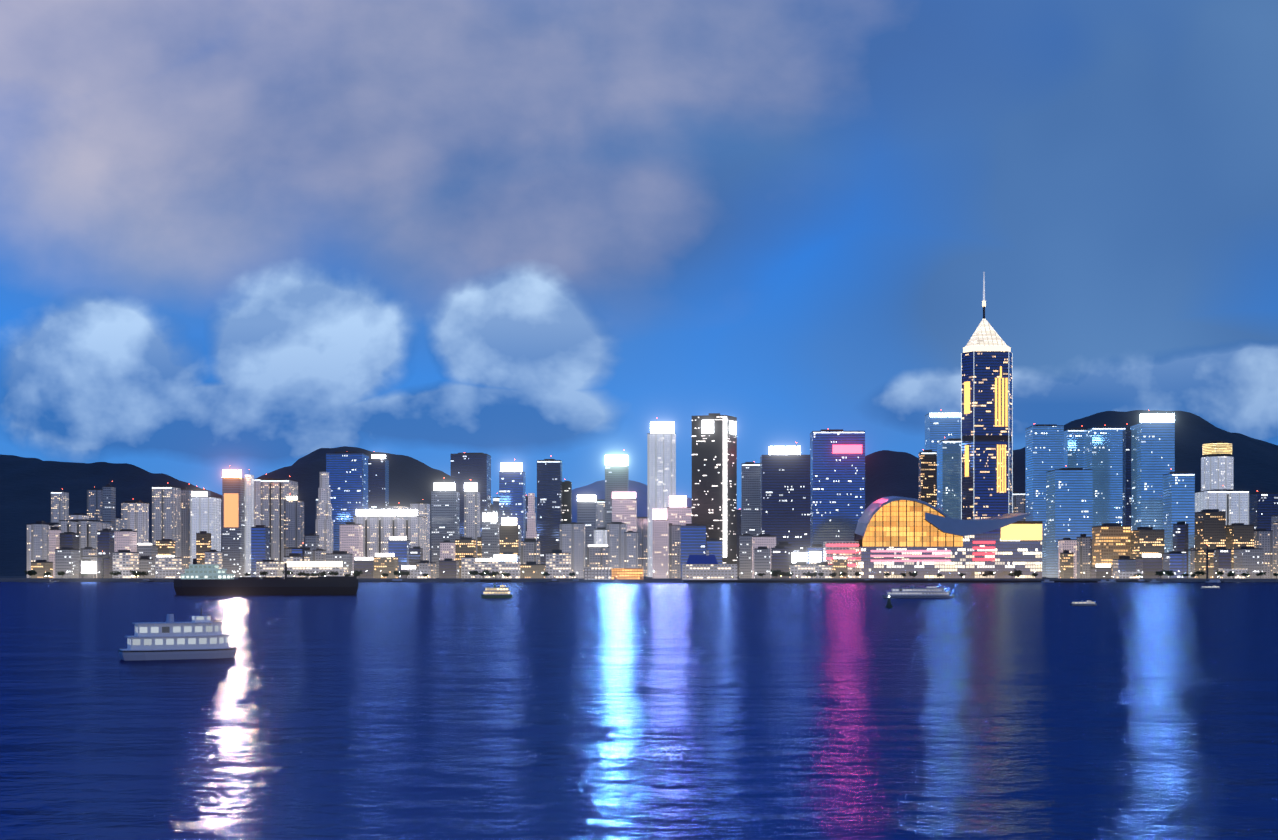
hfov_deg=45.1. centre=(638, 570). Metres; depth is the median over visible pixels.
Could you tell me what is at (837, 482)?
tower
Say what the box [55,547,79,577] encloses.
block
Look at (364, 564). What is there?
block
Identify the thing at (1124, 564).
block
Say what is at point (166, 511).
tower
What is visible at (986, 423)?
skyscraper
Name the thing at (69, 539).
block
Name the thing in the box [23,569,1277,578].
shore trees
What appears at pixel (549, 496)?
tower
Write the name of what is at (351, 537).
block
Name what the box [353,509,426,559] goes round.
building
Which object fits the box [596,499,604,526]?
block
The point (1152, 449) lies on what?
tower
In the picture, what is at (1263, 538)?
block
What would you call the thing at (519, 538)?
block
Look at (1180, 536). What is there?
block
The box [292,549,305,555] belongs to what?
block
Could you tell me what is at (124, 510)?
block
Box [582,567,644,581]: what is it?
ferry pier
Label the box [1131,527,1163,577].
building
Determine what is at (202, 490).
block
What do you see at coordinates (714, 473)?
black tower
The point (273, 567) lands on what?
block
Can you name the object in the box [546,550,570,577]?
block
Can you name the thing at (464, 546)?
block
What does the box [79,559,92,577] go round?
block
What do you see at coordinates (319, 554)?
block
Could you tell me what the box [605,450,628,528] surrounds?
tower
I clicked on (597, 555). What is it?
block
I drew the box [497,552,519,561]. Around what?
block
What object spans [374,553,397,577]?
block
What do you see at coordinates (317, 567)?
shore sheds
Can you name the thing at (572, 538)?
block
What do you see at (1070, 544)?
block
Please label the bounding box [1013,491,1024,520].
block
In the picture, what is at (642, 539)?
block
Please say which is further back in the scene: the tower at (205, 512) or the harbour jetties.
the tower at (205, 512)
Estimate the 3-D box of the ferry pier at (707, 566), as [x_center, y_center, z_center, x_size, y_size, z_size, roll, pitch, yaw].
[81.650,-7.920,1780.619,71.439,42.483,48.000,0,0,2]
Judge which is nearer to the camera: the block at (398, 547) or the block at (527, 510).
the block at (398, 547)
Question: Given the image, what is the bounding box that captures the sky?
[0,0,1277,509]
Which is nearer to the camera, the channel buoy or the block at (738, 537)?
the channel buoy
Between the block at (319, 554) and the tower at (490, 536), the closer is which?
the block at (319, 554)
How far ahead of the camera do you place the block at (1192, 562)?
1999.45 m
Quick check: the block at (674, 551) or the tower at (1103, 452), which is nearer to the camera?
the block at (674, 551)
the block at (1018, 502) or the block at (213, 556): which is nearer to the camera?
the block at (213, 556)
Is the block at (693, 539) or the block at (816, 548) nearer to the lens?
the block at (816, 548)
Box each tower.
[27,522,58,577]
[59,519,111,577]
[103,479,115,530]
[127,501,148,544]
[152,483,180,556]
[181,484,192,568]
[190,488,220,563]
[222,465,244,576]
[245,469,253,576]
[254,474,272,526]
[261,476,297,560]
[284,493,303,555]
[315,472,332,552]
[326,450,368,550]
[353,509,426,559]
[368,451,388,517]
[431,477,459,577]
[451,452,490,538]
[464,479,479,557]
[482,513,499,561]
[499,459,525,540]
[500,518,518,553]
[526,493,536,540]
[537,459,561,563]
[562,479,571,522]
[577,495,596,566]
[594,527,606,544]
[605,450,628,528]
[612,492,636,531]
[647,422,675,576]
[652,509,668,577]
[667,496,690,524]
[692,413,736,563]
[741,461,759,535]
[760,442,809,563]
[809,552,821,577]
[810,429,864,546]
[919,450,936,507]
[925,412,960,451]
[937,437,960,518]
[1025,423,1063,576]
[1046,465,1092,577]
[1064,428,1085,468]
[1084,426,1125,526]
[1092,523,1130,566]
[1123,430,1130,525]
[1130,410,1174,529]
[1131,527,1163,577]
[1163,468,1194,577]
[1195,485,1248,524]
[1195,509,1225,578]
[1201,441,1232,490]
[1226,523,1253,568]
[1249,490,1277,529]
[1271,515,1277,522]
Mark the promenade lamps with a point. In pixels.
(741, 573)
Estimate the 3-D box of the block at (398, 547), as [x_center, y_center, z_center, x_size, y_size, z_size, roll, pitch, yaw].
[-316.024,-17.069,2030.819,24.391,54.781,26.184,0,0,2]
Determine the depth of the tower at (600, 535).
2001.08 m
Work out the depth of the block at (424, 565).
1852.58 m
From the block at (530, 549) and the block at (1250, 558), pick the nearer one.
the block at (1250, 558)
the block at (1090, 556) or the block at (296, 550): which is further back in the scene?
the block at (296, 550)
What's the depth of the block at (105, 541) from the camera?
2048.06 m
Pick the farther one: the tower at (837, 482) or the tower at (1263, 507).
the tower at (837, 482)
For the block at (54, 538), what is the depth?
2028.17 m
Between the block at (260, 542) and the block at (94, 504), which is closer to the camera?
the block at (260, 542)
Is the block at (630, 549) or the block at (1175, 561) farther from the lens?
the block at (630, 549)
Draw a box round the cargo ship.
[174,558,357,594]
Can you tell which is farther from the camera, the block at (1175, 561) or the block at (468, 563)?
the block at (468, 563)
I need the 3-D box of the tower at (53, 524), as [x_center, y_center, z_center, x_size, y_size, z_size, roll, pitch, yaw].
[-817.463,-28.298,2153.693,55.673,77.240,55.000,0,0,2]
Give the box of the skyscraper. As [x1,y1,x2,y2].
[961,276,1012,533]
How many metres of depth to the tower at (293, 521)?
2215.96 m
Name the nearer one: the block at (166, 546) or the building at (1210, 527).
the building at (1210, 527)
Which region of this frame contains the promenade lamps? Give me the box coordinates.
[67,571,1254,577]
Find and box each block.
[31,521,48,561]
[31,560,52,577]
[49,527,60,577]
[51,489,68,521]
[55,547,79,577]
[60,532,78,548]
[69,513,88,519]
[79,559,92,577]
[80,547,95,577]
[87,487,102,522]
[97,529,113,577]
[113,550,138,577]
[114,529,136,551]
[116,517,122,530]
[121,501,131,528]
[137,543,157,577]
[139,556,152,577]
[155,555,181,577]
[156,539,174,556]
[193,489,209,495]
[196,531,210,563]
[205,550,221,568]
[251,525,269,576]
[256,560,282,577]
[283,553,309,577]
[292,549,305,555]
[305,533,318,560]
[313,549,325,560]
[326,551,352,575]
[340,522,362,572]
[354,557,373,577]
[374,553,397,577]
[388,537,409,577]
[389,502,408,518]
[401,566,415,577]
[409,546,422,565]
[410,499,429,561]
[416,560,435,577]
[439,558,458,577]
[440,540,454,559]
[455,537,475,577]
[461,555,475,577]
[475,558,492,577]
[477,537,481,557]
[493,493,498,521]
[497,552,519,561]
[518,526,521,563]
[520,562,545,577]
[521,538,539,563]
[526,495,536,531]
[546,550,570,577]
[560,522,584,577]
[587,545,608,566]
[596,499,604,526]
[607,522,626,567]
[624,531,637,567]
[637,517,646,575]
[669,523,680,577]
[681,524,705,577]
[707,538,721,563]
[737,510,740,575]
[740,534,752,577]
[752,534,775,577]
[754,546,769,577]
[771,546,787,577]
[776,542,791,577]
[790,562,812,577]
[806,544,822,563]
[814,562,831,577]
[823,541,858,577]
[832,557,847,577]
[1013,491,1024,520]
[1058,538,1076,577]
[1060,550,1073,577]
[1076,534,1090,577]
[1090,539,1091,577]
[1091,564,1111,577]
[1112,556,1135,577]
[1136,554,1161,577]
[1163,551,1186,577]
[1173,522,1187,577]
[1190,545,1194,577]
[1213,547,1230,578]
[1234,546,1262,578]
[1254,529,1272,578]
[1271,522,1277,578]
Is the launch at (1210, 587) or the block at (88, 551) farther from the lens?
the block at (88, 551)
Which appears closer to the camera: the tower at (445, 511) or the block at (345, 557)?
the block at (345, 557)
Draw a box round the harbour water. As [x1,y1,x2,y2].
[0,582,1277,839]
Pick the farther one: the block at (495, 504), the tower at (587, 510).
the block at (495, 504)
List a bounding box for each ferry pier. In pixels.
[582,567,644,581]
[679,550,736,581]
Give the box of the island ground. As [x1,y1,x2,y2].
[0,576,1277,581]
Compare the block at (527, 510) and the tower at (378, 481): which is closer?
the tower at (378, 481)
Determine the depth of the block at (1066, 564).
1825.94 m
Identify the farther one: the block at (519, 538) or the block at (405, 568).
the block at (519, 538)
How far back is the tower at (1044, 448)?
2428.93 m
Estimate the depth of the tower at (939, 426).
2583.08 m
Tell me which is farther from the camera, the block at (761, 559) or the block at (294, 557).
the block at (294, 557)
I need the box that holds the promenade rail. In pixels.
[0,578,1188,578]
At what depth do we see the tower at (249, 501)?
2339.02 m
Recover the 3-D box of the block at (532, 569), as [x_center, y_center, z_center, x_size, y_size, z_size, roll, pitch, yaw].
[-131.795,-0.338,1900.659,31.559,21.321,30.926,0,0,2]
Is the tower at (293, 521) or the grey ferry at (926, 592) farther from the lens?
the tower at (293, 521)
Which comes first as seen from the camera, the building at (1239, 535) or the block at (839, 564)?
the block at (839, 564)
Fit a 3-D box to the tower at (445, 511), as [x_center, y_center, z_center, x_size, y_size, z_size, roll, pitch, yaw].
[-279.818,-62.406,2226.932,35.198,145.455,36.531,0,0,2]
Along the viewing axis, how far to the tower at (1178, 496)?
2075.68 m
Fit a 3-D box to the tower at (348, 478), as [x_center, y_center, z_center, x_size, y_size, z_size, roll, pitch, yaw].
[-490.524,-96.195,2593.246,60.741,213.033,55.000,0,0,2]
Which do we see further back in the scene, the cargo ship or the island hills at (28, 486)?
the island hills at (28, 486)
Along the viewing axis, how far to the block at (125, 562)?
1868.63 m
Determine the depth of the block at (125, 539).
2003.83 m
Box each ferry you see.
[118,608,236,660]
[481,585,511,597]
[882,586,953,597]
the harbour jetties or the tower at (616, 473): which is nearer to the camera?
the harbour jetties
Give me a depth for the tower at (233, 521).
2319.74 m
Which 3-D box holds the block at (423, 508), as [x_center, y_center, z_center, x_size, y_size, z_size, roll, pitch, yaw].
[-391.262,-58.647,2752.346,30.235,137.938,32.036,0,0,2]
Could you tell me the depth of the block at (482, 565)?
1874.13 m
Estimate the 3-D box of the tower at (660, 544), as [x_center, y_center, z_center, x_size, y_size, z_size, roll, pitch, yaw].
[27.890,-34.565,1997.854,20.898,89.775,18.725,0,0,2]
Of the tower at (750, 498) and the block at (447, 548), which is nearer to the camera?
the block at (447, 548)
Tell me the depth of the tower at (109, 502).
2275.41 m
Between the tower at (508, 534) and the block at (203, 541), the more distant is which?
the block at (203, 541)
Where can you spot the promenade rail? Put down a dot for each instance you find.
(648, 578)
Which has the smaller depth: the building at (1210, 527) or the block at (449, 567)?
the block at (449, 567)
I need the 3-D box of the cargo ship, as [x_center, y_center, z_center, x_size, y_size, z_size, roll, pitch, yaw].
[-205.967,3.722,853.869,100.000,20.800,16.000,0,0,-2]
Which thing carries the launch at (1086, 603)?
on the harbour water
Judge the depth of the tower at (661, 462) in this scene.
2398.68 m
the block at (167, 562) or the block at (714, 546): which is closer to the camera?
the block at (167, 562)
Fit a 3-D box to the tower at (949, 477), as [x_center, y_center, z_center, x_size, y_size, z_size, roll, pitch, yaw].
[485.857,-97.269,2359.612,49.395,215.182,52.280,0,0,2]
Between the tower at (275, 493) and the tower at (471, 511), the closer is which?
the tower at (471, 511)
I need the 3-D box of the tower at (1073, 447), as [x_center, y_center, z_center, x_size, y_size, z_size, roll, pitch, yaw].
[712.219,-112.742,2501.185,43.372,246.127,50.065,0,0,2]
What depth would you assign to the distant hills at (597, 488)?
8570.39 m
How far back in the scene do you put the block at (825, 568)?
1864.83 m
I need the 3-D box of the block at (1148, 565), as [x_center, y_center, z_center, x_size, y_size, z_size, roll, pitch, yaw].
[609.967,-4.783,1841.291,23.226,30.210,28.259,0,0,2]
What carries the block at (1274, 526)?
on the island ground
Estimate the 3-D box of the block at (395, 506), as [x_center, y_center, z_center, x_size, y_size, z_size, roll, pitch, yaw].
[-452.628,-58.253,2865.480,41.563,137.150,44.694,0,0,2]
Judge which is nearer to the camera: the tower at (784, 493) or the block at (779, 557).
the block at (779, 557)
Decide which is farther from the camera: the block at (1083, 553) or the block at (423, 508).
the block at (423, 508)
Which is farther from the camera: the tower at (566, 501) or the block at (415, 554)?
the tower at (566, 501)
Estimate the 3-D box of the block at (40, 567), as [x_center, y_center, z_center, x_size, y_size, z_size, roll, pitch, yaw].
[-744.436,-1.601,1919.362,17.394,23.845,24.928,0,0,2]
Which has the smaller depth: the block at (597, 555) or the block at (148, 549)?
the block at (597, 555)
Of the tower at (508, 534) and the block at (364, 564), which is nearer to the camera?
the block at (364, 564)
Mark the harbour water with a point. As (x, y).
(650, 710)
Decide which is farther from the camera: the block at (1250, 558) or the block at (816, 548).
the block at (816, 548)
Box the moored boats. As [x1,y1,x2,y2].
[49,576,1223,581]
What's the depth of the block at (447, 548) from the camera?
1964.28 m
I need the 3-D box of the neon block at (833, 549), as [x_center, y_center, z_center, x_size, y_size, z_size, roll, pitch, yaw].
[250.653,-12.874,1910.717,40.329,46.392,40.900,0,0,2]
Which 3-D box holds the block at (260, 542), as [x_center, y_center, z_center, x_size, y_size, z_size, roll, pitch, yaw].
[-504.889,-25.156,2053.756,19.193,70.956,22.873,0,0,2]
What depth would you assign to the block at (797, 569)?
1863.53 m
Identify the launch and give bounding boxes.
[1070,600,1096,605]
[1201,585,1219,588]
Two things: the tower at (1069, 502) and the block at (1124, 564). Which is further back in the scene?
the tower at (1069, 502)
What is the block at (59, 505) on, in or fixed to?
on the island ground
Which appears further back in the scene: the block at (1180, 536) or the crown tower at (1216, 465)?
the crown tower at (1216, 465)
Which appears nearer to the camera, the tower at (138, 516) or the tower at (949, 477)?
the tower at (138, 516)
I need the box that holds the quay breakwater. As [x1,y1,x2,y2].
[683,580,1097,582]
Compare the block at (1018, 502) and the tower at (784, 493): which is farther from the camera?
the block at (1018, 502)
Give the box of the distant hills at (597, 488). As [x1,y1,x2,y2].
[572,480,691,522]
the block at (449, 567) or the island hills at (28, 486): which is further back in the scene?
the island hills at (28, 486)
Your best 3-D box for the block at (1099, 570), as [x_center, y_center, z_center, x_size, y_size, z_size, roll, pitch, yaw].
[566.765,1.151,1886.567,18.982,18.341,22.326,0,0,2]
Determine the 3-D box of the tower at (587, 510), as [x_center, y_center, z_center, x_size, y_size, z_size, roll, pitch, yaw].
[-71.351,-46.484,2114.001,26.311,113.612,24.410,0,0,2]
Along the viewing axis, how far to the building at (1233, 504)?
2053.82 m
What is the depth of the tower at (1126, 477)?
2275.95 m
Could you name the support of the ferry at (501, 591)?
on the harbour water
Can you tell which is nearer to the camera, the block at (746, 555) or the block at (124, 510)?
the block at (746, 555)
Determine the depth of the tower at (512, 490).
2356.17 m
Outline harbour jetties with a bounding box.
[15,576,1254,581]
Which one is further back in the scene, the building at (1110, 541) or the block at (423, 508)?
the block at (423, 508)
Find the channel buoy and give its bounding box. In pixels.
[885,596,892,607]
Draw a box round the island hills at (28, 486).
[0,410,1277,575]
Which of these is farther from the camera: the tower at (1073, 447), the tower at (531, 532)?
the tower at (1073, 447)
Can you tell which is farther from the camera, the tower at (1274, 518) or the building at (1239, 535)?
the tower at (1274, 518)
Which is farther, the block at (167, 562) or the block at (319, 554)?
the block at (319, 554)
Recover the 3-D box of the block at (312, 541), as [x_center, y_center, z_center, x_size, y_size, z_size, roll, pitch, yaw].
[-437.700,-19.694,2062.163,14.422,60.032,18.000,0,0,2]
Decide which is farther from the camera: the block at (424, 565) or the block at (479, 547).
the block at (479, 547)
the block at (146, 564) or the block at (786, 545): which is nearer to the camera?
the block at (146, 564)
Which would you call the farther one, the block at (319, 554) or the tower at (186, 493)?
the tower at (186, 493)
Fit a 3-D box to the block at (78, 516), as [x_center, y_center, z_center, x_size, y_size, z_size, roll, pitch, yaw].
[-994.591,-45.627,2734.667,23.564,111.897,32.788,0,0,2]
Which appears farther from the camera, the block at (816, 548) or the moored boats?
the block at (816, 548)
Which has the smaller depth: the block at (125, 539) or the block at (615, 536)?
the block at (615, 536)
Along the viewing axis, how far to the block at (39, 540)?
1986.78 m
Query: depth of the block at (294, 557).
1864.67 m
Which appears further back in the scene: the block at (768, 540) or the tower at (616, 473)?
the tower at (616, 473)
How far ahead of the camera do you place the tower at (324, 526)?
2316.16 m
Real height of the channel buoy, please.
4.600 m
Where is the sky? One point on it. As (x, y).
(259, 236)
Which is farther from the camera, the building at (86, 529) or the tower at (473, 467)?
the tower at (473, 467)
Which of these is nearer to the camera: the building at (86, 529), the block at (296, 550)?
the block at (296, 550)
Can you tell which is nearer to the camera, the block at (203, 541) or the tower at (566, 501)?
the block at (203, 541)
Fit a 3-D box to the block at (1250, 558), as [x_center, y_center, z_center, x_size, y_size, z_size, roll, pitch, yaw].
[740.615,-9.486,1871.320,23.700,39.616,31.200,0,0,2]
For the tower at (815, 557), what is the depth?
1942.61 m
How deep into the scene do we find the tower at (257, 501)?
2469.65 m
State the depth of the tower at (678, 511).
2047.93 m
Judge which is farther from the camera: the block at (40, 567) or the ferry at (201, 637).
the block at (40, 567)
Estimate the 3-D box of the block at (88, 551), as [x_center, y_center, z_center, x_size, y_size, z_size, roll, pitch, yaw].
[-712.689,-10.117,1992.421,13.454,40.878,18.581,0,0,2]
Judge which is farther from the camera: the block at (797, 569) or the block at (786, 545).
the block at (786, 545)
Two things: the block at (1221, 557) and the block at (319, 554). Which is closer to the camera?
the block at (1221, 557)
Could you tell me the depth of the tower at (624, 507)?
2100.24 m
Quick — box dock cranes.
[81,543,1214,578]
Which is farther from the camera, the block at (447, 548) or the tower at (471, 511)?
the tower at (471, 511)
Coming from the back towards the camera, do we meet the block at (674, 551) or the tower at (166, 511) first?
the tower at (166, 511)
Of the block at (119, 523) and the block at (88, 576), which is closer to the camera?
the block at (88, 576)
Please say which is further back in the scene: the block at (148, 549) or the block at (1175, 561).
the block at (148, 549)
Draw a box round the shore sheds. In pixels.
[81,555,1247,578]
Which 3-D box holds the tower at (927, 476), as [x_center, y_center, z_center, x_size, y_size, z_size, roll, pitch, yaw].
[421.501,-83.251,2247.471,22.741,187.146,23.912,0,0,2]

